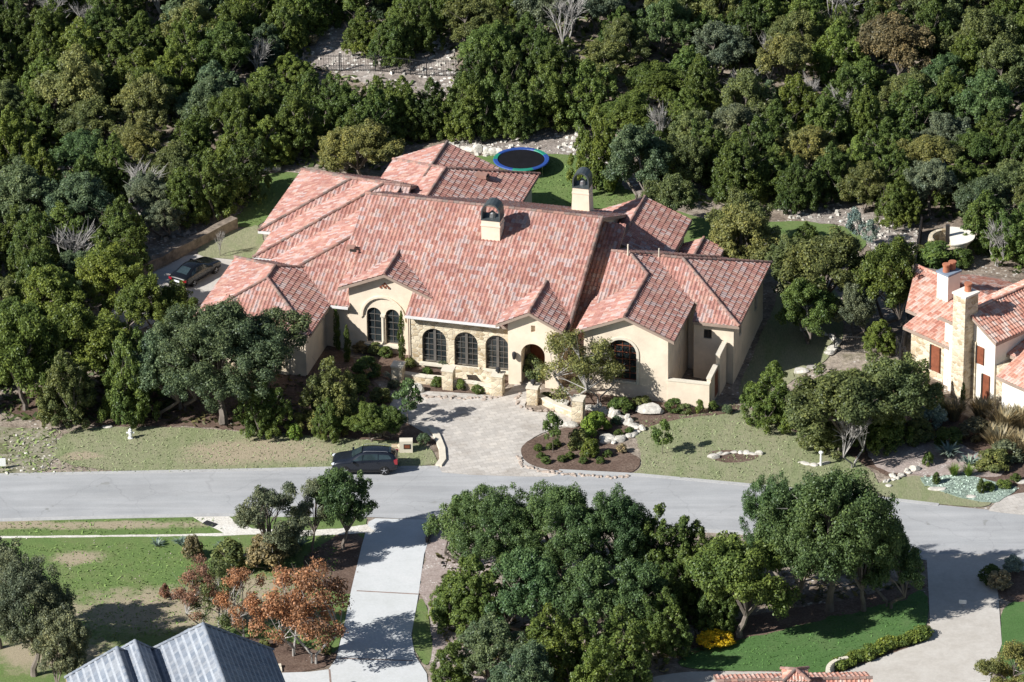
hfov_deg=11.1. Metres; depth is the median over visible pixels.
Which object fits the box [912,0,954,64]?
juniper tree
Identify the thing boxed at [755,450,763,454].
edging stone
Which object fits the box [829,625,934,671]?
hedge
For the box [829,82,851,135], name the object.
bare tree
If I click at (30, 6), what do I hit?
oak tree
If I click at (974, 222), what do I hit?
juniper tree
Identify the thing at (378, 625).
concrete driveway
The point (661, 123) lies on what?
bare tree
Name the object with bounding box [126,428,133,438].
fire hydrant
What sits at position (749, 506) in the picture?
oak tree
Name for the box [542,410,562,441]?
young tree
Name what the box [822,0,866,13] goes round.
juniper tree
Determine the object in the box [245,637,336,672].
mulch bed
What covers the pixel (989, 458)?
shrub
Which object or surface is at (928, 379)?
cypress tree
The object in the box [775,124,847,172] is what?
oak tree
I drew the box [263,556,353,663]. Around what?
deciduous tree
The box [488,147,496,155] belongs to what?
edging stone
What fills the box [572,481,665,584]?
oak tree
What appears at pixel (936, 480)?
shrub
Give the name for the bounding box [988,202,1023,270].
juniper tree
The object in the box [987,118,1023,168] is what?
juniper tree
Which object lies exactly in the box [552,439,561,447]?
shrub
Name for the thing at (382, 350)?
shrub
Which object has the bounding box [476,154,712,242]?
back lawn
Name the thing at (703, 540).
juniper tree
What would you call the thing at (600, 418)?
shrub
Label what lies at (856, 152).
juniper tree
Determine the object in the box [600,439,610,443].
edging stone
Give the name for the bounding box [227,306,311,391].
oak tree
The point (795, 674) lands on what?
terracotta roofed house
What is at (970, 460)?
agave
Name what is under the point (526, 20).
juniper tree
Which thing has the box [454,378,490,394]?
stone wall
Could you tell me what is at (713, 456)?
boulder
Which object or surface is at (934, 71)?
oak tree
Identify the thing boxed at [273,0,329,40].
juniper tree
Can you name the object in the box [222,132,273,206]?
juniper tree
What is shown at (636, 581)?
oak tree
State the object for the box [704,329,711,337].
window
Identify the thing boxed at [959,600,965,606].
sign board
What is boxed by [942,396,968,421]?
ornamental grass
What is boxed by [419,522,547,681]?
gravel bank
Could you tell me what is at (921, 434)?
shrub
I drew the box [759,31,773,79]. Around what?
bare tree
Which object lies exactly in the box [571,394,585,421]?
stone pillar
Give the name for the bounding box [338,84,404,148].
juniper tree
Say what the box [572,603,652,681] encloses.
juniper tree
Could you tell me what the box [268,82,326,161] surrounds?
juniper tree
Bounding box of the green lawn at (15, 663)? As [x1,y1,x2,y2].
[0,517,366,681]
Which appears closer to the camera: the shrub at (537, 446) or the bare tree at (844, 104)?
the shrub at (537, 446)
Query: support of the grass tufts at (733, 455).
on the lawn at (715, 466)
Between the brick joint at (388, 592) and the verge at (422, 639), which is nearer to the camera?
the verge at (422, 639)
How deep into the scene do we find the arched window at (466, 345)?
389.95 m
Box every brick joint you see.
[339,658,412,660]
[357,590,418,594]
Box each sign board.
[0,458,5,468]
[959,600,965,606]
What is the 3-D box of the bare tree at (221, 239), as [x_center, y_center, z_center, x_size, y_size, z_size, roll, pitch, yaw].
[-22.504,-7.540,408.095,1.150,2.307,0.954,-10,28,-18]
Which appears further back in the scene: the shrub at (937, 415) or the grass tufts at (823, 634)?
the shrub at (937, 415)
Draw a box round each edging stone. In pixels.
[466,146,472,152]
[472,144,481,153]
[483,146,488,154]
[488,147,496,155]
[585,404,592,410]
[590,405,598,410]
[598,406,606,411]
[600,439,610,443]
[607,409,614,417]
[612,410,620,415]
[614,435,625,442]
[621,419,627,425]
[624,414,630,419]
[625,433,631,438]
[629,423,639,428]
[631,431,637,437]
[639,424,645,430]
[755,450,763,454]
[824,350,833,354]
[826,345,837,352]
[828,333,835,340]
[833,338,841,345]
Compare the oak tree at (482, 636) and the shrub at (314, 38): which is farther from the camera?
the shrub at (314, 38)
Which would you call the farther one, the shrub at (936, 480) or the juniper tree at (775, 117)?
the juniper tree at (775, 117)
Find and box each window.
[367,307,381,341]
[386,309,398,343]
[423,329,446,361]
[455,332,477,365]
[486,336,507,368]
[608,340,635,379]
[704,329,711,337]
[929,344,939,372]
[975,345,983,364]
[981,373,989,400]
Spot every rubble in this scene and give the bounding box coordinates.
[5,427,56,473]
[115,206,207,242]
[296,15,454,97]
[453,128,633,188]
[778,201,919,245]
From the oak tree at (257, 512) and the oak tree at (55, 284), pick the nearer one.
the oak tree at (257, 512)
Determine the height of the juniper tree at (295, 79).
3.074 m
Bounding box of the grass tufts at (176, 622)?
[1,517,337,643]
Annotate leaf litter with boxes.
[4,520,357,660]
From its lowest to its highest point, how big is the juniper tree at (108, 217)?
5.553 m
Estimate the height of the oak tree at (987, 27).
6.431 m
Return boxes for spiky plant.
[946,462,960,475]
[961,462,977,475]
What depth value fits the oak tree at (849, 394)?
373.94 m
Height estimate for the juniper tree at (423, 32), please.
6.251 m
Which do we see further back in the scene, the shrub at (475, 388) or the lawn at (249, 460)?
the shrub at (475, 388)
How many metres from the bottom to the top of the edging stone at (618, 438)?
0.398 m
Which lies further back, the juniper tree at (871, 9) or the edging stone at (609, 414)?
the juniper tree at (871, 9)
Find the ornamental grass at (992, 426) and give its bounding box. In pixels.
[977,419,1004,437]
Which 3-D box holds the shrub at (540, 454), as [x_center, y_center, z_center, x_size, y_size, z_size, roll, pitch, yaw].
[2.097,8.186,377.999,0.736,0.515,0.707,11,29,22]
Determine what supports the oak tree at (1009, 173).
on the ground at (844, 358)
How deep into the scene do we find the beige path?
350.18 m
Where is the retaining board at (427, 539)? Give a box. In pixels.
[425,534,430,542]
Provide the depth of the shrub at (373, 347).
392.76 m
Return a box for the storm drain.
[203,520,216,526]
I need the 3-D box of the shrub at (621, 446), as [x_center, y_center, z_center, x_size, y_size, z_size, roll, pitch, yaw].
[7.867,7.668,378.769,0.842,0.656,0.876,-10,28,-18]
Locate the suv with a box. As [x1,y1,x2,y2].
[331,444,397,474]
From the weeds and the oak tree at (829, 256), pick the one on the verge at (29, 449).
the weeds
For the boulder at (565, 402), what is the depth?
385.51 m
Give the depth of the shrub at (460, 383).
387.48 m
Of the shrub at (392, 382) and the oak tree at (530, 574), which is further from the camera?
the shrub at (392, 382)
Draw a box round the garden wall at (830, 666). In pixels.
[826,656,847,672]
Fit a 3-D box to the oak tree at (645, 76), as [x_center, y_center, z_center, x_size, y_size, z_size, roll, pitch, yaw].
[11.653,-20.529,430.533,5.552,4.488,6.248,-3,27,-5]
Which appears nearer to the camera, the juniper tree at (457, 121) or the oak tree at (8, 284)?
the oak tree at (8, 284)
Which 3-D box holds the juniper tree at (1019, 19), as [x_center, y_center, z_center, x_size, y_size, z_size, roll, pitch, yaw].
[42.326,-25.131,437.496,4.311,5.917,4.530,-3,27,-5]
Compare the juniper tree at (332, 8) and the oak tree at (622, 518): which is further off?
the juniper tree at (332, 8)
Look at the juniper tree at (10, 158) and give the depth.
416.37 m
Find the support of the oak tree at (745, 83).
on the ground at (844, 358)
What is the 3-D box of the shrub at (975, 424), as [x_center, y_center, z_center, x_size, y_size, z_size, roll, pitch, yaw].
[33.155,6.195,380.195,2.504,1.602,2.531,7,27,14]
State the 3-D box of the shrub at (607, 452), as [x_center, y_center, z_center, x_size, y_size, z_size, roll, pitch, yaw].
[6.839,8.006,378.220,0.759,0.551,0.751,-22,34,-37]
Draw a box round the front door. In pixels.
[531,344,544,362]
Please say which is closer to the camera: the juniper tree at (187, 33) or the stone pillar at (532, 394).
the stone pillar at (532, 394)
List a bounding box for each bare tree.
[33,0,70,22]
[47,219,98,265]
[68,0,94,28]
[118,159,167,211]
[145,0,160,23]
[214,232,223,250]
[246,37,274,71]
[542,0,588,51]
[644,99,672,137]
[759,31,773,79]
[801,73,819,97]
[827,0,863,18]
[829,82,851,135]
[832,413,872,467]
[982,215,1012,266]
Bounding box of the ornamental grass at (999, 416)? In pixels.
[982,402,1021,432]
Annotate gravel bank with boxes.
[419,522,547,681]
[866,429,1004,476]
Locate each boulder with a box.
[411,383,424,392]
[555,399,568,404]
[562,421,578,427]
[599,433,614,439]
[636,402,663,414]
[707,453,719,458]
[794,367,808,373]
[806,364,815,369]
[909,465,920,471]
[928,487,945,490]
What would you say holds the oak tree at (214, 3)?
on the ground at (844, 358)
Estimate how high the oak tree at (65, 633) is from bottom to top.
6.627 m
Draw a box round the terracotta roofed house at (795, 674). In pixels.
[713,666,872,681]
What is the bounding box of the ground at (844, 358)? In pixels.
[0,0,1023,681]
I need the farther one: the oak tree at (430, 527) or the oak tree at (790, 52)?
the oak tree at (790, 52)
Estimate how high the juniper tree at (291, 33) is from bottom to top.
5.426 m
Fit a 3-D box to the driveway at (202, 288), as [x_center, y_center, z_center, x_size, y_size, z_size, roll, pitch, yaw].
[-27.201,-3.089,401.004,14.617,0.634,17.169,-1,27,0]
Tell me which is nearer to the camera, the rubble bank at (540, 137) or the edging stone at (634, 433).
the edging stone at (634, 433)
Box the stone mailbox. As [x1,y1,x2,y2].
[391,438,412,452]
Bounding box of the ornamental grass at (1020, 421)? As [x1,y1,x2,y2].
[1005,402,1023,428]
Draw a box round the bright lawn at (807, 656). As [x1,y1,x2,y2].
[678,590,928,672]
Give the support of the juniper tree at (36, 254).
on the ground at (844, 358)
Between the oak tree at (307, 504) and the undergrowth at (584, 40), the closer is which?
the oak tree at (307, 504)
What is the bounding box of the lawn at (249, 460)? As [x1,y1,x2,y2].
[54,427,436,470]
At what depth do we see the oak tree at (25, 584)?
347.18 m
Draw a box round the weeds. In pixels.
[0,428,57,474]
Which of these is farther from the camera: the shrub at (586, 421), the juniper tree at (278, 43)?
the juniper tree at (278, 43)
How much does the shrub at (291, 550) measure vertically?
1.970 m
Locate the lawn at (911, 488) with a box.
[876,476,990,506]
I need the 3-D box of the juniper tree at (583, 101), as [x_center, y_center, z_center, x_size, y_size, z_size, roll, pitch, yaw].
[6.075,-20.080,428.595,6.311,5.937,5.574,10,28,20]
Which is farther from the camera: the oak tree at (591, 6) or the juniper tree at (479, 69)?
the oak tree at (591, 6)
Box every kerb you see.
[0,466,438,475]
[0,513,365,521]
[428,426,445,466]
[461,522,752,534]
[559,469,938,505]
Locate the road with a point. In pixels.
(422, 493)
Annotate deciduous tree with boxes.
[169,554,229,623]
[182,558,245,627]
[212,566,267,636]
[248,564,335,655]
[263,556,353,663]
[533,328,620,404]
[569,336,624,402]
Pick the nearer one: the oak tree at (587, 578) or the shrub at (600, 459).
the oak tree at (587, 578)
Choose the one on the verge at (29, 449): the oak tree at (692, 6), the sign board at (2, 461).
the sign board at (2, 461)
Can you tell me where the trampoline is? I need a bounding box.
[493,147,549,176]
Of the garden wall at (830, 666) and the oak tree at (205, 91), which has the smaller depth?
the garden wall at (830, 666)
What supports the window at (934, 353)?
in the neighbour house at (968, 329)
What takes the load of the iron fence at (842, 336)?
on the ground at (844, 358)
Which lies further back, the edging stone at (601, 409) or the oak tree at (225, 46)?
the oak tree at (225, 46)
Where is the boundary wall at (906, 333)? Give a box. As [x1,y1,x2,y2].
[900,217,922,360]
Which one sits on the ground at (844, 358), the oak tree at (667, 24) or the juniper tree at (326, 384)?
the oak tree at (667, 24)
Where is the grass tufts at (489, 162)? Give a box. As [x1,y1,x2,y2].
[236,156,632,222]
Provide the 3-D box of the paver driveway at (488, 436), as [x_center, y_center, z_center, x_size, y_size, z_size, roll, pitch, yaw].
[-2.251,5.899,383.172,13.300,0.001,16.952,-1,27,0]
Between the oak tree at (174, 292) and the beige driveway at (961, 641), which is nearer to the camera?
the beige driveway at (961, 641)
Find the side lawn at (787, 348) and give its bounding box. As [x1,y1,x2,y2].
[739,266,843,393]
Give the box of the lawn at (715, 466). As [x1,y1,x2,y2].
[634,408,878,489]
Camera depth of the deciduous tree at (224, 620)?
354.00 m
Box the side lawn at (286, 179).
[235,172,298,226]
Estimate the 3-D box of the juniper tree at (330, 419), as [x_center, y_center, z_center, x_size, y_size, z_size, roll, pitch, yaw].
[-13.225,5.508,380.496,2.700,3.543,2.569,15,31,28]
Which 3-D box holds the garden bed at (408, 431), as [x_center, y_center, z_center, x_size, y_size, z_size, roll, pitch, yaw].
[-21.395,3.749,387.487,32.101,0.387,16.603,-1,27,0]
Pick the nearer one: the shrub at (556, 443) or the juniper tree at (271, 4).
the shrub at (556, 443)
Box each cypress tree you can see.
[333,304,340,349]
[343,324,350,361]
[396,310,405,359]
[925,372,930,390]
[960,381,965,407]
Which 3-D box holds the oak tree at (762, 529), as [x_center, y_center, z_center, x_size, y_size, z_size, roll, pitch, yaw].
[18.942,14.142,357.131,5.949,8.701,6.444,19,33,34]
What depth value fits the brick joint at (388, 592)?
360.72 m
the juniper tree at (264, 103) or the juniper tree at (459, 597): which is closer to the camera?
the juniper tree at (459, 597)
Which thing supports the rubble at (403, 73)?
on the ground at (844, 358)
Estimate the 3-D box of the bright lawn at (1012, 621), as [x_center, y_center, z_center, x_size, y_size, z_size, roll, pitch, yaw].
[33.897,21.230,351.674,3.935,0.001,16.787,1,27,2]
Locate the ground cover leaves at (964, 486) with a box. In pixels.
[924,472,1018,500]
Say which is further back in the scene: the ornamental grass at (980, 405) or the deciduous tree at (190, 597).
the ornamental grass at (980, 405)
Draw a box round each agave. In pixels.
[150,536,164,546]
[172,536,185,546]
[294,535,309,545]
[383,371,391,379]
[933,440,962,457]
[957,453,980,465]
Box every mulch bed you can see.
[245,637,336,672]
[303,533,363,593]
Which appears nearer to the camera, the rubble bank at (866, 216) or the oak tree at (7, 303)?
the oak tree at (7, 303)
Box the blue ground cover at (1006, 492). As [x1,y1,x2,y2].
[920,475,1016,502]
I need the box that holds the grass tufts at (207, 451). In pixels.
[54,426,433,472]
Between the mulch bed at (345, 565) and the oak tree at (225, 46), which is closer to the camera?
the mulch bed at (345, 565)
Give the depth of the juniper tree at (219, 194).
413.16 m
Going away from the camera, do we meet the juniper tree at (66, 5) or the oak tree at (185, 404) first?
the oak tree at (185, 404)
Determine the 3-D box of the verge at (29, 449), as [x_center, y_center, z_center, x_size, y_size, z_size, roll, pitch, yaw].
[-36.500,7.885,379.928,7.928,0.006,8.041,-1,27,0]
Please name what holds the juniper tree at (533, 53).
on the ground at (844, 358)
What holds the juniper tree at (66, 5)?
on the ground at (844, 358)
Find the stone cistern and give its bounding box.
[928,224,974,262]
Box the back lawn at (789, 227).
[755,221,866,252]
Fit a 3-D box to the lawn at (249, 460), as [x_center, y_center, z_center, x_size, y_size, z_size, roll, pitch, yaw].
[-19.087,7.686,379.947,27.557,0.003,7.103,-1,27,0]
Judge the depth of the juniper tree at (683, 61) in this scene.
432.21 m
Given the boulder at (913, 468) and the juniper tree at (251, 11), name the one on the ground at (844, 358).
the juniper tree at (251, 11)
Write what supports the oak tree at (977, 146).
on the ground at (844, 358)
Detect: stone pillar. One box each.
[390,360,405,383]
[441,364,455,390]
[490,370,505,395]
[525,382,540,405]
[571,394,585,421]
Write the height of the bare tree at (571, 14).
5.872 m
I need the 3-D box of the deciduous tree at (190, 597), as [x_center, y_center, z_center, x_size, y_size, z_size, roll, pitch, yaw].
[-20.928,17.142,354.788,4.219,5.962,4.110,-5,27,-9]
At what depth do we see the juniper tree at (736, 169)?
414.78 m
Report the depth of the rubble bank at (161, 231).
412.98 m
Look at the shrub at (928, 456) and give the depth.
376.30 m
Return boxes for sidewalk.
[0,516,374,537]
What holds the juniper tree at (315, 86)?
on the ground at (844, 358)
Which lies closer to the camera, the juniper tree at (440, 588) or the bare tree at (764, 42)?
the juniper tree at (440, 588)
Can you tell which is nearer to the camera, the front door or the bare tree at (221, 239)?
the front door
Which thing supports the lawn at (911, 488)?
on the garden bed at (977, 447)
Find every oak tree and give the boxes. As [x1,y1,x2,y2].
[0,79,28,112]
[0,102,11,123]
[0,155,69,223]
[0,276,25,303]
[0,294,46,344]
[0,302,64,410]
[0,535,33,649]
[0,549,77,676]
[4,0,41,17]
[12,263,86,316]
[28,612,92,681]
[29,42,105,112]
[33,301,120,388]
[40,170,114,227]
[44,127,110,174]
[53,95,120,146]
[56,250,104,293]
[74,239,145,311]
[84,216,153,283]
[110,72,174,128]
[114,118,162,171]
[114,271,176,336]
[119,63,183,119]
[123,170,167,209]
[138,139,214,182]
[139,316,227,410]
[140,198,185,238]
[150,279,198,317]
[150,294,294,424]
[159,0,215,42]
[173,75,223,133]
[189,20,255,73]
[205,0,256,39]
[205,83,259,135]
[206,0,229,18]
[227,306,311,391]
[233,480,313,570]
[284,478,336,550]
[311,466,378,549]
[315,126,359,172]
[320,117,405,174]
[341,0,389,27]
[379,404,408,439]
[421,489,484,563]
[441,0,511,42]
[454,482,545,583]
[454,610,527,681]
[456,19,514,71]
[484,546,573,632]
[487,638,555,681]
[504,479,605,576]
[510,0,574,31]
[548,554,635,643]
[566,0,627,33]
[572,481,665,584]
[574,39,636,91]
[597,555,675,629]
[598,88,659,130]
[601,13,650,65]
[601,121,674,198]
[622,60,687,112]
[635,0,698,59]
[640,173,699,210]
[643,0,721,40]
[660,132,709,185]
[665,108,710,141]
[682,530,801,637]
[690,20,755,80]
[698,0,742,22]
[700,102,768,144]
[704,185,773,244]
[708,202,781,259]
[716,67,780,125]
[739,470,789,580]
[753,492,835,604]
[754,33,813,81]
[756,464,900,612]
[763,232,803,283]
[766,9,825,62]
[771,224,872,305]
[774,276,840,343]
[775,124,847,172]
[781,362,894,457]
[786,376,837,422]
[827,280,877,340]
[831,496,907,611]
[836,159,890,213]
[848,234,919,329]
[855,11,935,75]
[859,352,944,441]
[860,516,924,608]
[874,0,906,11]
[876,66,942,115]
[896,134,963,173]
[900,0,966,30]
[902,158,957,214]
[910,110,973,161]
[921,52,968,87]
[938,6,1021,54]
[948,68,1016,122]
[950,128,1001,167]
[952,173,1020,216]
[968,0,1001,8]
[976,39,1023,108]
[983,158,1023,208]
[1010,185,1023,207]
[1016,650,1023,681]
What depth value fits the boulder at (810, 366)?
390.99 m
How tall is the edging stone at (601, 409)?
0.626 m
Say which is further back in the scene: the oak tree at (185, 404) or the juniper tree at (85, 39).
the juniper tree at (85, 39)
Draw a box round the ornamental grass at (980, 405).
[964,393,997,418]
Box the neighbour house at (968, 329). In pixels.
[903,260,1023,409]
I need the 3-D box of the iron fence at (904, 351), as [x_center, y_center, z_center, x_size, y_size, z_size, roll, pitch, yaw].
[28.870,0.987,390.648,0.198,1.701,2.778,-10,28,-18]
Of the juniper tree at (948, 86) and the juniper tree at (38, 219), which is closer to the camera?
the juniper tree at (38, 219)
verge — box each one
[0,426,55,472]
[412,599,431,664]
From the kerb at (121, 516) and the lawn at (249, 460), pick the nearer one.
the kerb at (121, 516)
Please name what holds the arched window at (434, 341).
in the mansion
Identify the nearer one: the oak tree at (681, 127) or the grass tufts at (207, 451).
the grass tufts at (207, 451)
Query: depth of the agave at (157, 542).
366.98 m
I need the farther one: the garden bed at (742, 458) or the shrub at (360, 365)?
the shrub at (360, 365)
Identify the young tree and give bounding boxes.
[391,377,423,423]
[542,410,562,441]
[650,419,673,453]
[845,206,865,235]
[861,219,880,250]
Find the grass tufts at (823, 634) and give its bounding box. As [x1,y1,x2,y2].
[687,592,928,668]
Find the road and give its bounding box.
[0,467,1023,569]
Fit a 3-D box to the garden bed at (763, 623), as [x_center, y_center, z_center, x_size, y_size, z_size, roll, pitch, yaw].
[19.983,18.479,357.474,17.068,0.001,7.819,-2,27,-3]
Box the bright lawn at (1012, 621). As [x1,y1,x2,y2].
[999,602,1023,681]
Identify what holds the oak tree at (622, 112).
on the ground at (844, 358)
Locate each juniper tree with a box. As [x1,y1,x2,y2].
[0,0,34,55]
[0,2,13,39]
[0,39,23,86]
[0,103,45,163]
[0,151,25,202]
[0,204,39,267]
[0,374,12,386]
[4,205,62,271]
[6,93,65,155]
[6,225,56,299]
[14,51,72,114]
[14,246,66,303]
[19,30,62,79]
[19,134,63,211]
[25,0,71,51]
[34,0,65,10]
[34,200,94,265]
[35,348,97,429]
[46,15,109,69]
[59,0,113,23]
[63,154,113,221]
[75,60,123,108]
[80,0,125,60]
[84,0,152,28]
[90,26,158,81]
[90,307,136,372]
[91,194,149,256]
[94,132,134,201]
[97,330,159,428]
[106,46,159,104]
[119,325,164,402]
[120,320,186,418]
[123,10,168,58]
[153,37,205,103]
[159,0,216,39]
[160,166,209,228]
[164,8,209,73]
[168,106,214,159]
[184,147,248,223]
[190,60,245,119]
[214,114,259,166]
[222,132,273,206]
[229,0,268,38]
[232,377,293,439]
[243,22,290,70]
[245,66,291,109]
[245,82,289,147]
[249,115,294,166]
[252,0,276,21]
[260,0,310,54]
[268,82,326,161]
[271,52,318,84]
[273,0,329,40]
[288,67,317,89]
[291,71,328,130]
[294,356,365,435]
[300,0,359,29]
[310,397,342,443]
[311,72,357,130]
[322,79,349,113]
[333,107,376,167]
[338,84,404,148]
[340,5,386,55]
[358,74,392,103]
[365,14,415,66]
[368,0,395,20]
[381,0,418,41]
[383,75,425,141]
[395,0,446,52]
[406,76,448,141]
[419,0,471,34]
[426,570,465,627]
[429,641,475,681]
[431,554,507,646]
[438,70,487,143]
[453,41,497,106]
[465,70,515,141]
[485,0,540,24]
[492,81,543,141]
[495,44,531,109]
[507,11,543,64]
[513,23,559,75]
[520,602,595,681]
[525,63,568,131]
[530,34,582,96]
[551,58,620,132]
[566,103,622,192]
[568,637,632,681]
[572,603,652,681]
[597,5,645,52]
[629,502,699,595]
[633,129,690,179]
[635,587,693,663]
[656,87,705,135]
[659,550,709,623]
[663,44,719,98]
[669,518,728,606]
[681,53,723,114]
[684,9,732,55]
[687,118,728,186]
[691,582,740,632]
[705,131,769,205]
[724,0,771,69]
[734,114,777,174]
[739,360,792,433]
[742,381,751,402]
[747,0,783,41]
[747,144,796,198]
[758,80,789,111]
[759,98,801,156]
[771,154,827,214]
[772,72,828,129]
[774,0,830,21]
[781,0,813,11]
[783,0,832,45]
[790,220,818,240]
[794,412,850,459]
[803,87,854,160]
[808,18,871,84]
[809,140,856,203]
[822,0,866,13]
[822,3,869,61]
[826,60,877,116]
[834,55,889,102]
[835,134,879,178]
[842,85,888,148]
[859,0,917,59]
[861,319,898,356]
[863,116,911,161]
[867,142,917,201]
[873,77,944,140]
[873,175,922,229]
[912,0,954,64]
[930,67,973,119]
[932,156,987,207]
[934,1,965,24]
[948,30,989,90]
[960,189,1008,257]
[966,108,1017,161]
[985,0,1018,23]
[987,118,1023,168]
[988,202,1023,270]
[993,0,1023,15]
[1004,5,1023,74]
[1012,122,1023,151]
[1017,102,1023,127]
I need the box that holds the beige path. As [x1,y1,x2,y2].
[653,671,780,681]
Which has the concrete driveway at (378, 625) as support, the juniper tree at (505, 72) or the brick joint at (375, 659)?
the brick joint at (375, 659)
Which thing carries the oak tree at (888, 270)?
on the ground at (844, 358)
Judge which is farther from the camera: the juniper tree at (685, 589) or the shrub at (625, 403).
the shrub at (625, 403)
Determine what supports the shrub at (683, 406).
on the garden bed at (590, 398)
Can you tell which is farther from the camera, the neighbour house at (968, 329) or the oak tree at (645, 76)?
the oak tree at (645, 76)
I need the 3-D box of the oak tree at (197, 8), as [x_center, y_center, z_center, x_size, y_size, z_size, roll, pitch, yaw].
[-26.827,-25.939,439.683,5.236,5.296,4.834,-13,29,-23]
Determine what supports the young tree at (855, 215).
on the back lawn at (789, 227)
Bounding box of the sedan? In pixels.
[169,256,221,286]
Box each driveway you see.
[63,254,232,351]
[282,518,426,681]
[390,370,571,476]
[845,554,1010,681]
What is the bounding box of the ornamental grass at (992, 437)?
[982,422,1018,449]
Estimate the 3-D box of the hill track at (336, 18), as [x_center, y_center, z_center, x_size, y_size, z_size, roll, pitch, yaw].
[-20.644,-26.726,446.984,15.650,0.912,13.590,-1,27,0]
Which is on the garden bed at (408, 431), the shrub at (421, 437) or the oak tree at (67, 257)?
the shrub at (421, 437)
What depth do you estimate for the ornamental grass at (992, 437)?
378.11 m
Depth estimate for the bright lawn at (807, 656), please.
354.20 m
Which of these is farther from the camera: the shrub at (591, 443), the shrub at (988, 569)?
the shrub at (591, 443)
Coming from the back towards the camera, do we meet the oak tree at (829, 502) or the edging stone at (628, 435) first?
the edging stone at (628, 435)
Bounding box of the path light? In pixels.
[819,451,823,465]
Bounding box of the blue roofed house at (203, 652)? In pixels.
[64,622,284,681]
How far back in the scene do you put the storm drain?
369.64 m
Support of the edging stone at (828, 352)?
on the side lawn at (787, 348)
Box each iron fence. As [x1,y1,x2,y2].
[303,53,453,75]
[834,332,861,350]
[895,336,909,361]
[899,220,920,359]
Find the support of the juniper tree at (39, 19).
on the ground at (844, 358)
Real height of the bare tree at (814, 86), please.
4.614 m
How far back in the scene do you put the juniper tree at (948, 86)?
426.90 m
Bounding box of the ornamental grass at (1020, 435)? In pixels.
[998,426,1023,458]
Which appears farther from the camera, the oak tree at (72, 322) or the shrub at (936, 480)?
the oak tree at (72, 322)
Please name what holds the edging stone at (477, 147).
on the rubble bank at (540, 137)
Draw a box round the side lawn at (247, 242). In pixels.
[198,225,263,258]
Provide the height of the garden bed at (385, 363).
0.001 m
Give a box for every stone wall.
[142,216,237,274]
[404,371,441,385]
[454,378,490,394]
[455,366,490,383]
[539,393,571,416]
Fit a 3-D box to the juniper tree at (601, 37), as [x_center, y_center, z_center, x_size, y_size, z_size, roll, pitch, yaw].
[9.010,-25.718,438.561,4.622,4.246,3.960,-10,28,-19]
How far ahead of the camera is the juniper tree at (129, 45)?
436.23 m
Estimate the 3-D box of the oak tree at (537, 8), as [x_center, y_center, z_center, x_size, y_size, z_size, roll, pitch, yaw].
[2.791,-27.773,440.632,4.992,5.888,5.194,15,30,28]
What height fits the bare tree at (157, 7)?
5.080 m
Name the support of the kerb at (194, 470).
on the road
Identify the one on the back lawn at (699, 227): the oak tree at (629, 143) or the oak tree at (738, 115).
the oak tree at (629, 143)
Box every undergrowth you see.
[0,0,1023,422]
[162,372,929,675]
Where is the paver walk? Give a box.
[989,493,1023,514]
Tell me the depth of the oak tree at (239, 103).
423.32 m
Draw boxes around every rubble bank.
[129,205,212,238]
[455,128,654,197]
[780,201,917,251]
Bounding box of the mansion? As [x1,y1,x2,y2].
[196,140,772,407]
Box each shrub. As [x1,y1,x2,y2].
[158,583,169,599]
[181,534,204,561]
[209,537,246,572]
[244,533,288,569]
[259,639,270,646]
[283,529,301,559]
[286,422,302,440]
[308,34,318,44]
[320,643,332,654]
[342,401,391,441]
[344,373,369,393]
[351,340,367,352]
[351,356,381,378]
[367,342,380,355]
[368,386,392,402]
[378,346,392,357]
[386,380,399,389]
[405,357,415,367]
[416,433,430,444]
[420,366,432,374]
[430,376,441,386]
[455,378,465,389]
[471,383,484,394]
[522,353,542,381]
[533,443,542,450]
[536,452,545,458]
[540,456,550,464]
[541,391,552,398]
[546,442,554,448]
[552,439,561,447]
[557,455,567,461]
[565,451,574,459]
[567,427,587,450]
[578,456,588,463]
[579,437,599,457]
[580,416,597,437]
[587,411,607,429]
[596,456,605,463]
[602,449,612,457]
[603,420,611,429]
[607,396,634,413]
[610,415,621,424]
[613,429,623,435]
[616,443,626,451]
[624,426,633,432]
[632,395,651,410]
[664,398,681,412]
[679,403,691,414]
[695,399,704,412]
[696,628,729,648]
[708,400,718,409]
[715,631,735,647]
[721,404,733,413]
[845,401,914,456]
[902,416,936,446]
[911,404,947,430]
[912,244,924,264]
[917,240,957,268]
[922,451,933,466]
[932,472,940,484]
[933,426,962,446]
[938,399,949,417]
[948,248,973,268]
[958,416,989,442]
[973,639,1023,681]
[975,448,1011,472]
[976,478,984,493]
[977,563,1000,585]
[984,481,995,491]
[987,569,1013,590]
[992,439,1023,463]
[995,479,1012,488]
[1002,553,1023,572]
[1010,473,1021,481]
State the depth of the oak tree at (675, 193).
408.75 m
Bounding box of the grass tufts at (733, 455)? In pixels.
[633,403,880,490]
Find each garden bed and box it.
[0,346,435,444]
[365,352,507,392]
[521,426,639,472]
[554,391,739,434]
[691,582,925,647]
[709,450,758,462]
[751,409,1023,494]
[841,641,921,670]
[998,570,1023,601]
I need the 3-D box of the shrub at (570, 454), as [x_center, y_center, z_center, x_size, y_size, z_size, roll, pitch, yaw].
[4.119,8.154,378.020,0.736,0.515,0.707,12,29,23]
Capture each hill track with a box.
[217,8,357,21]
[295,18,457,95]
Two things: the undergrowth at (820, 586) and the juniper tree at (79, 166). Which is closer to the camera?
the undergrowth at (820, 586)
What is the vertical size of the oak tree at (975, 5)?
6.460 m
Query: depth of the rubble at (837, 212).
413.39 m
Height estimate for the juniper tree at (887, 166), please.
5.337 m
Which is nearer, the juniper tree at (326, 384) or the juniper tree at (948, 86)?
the juniper tree at (326, 384)

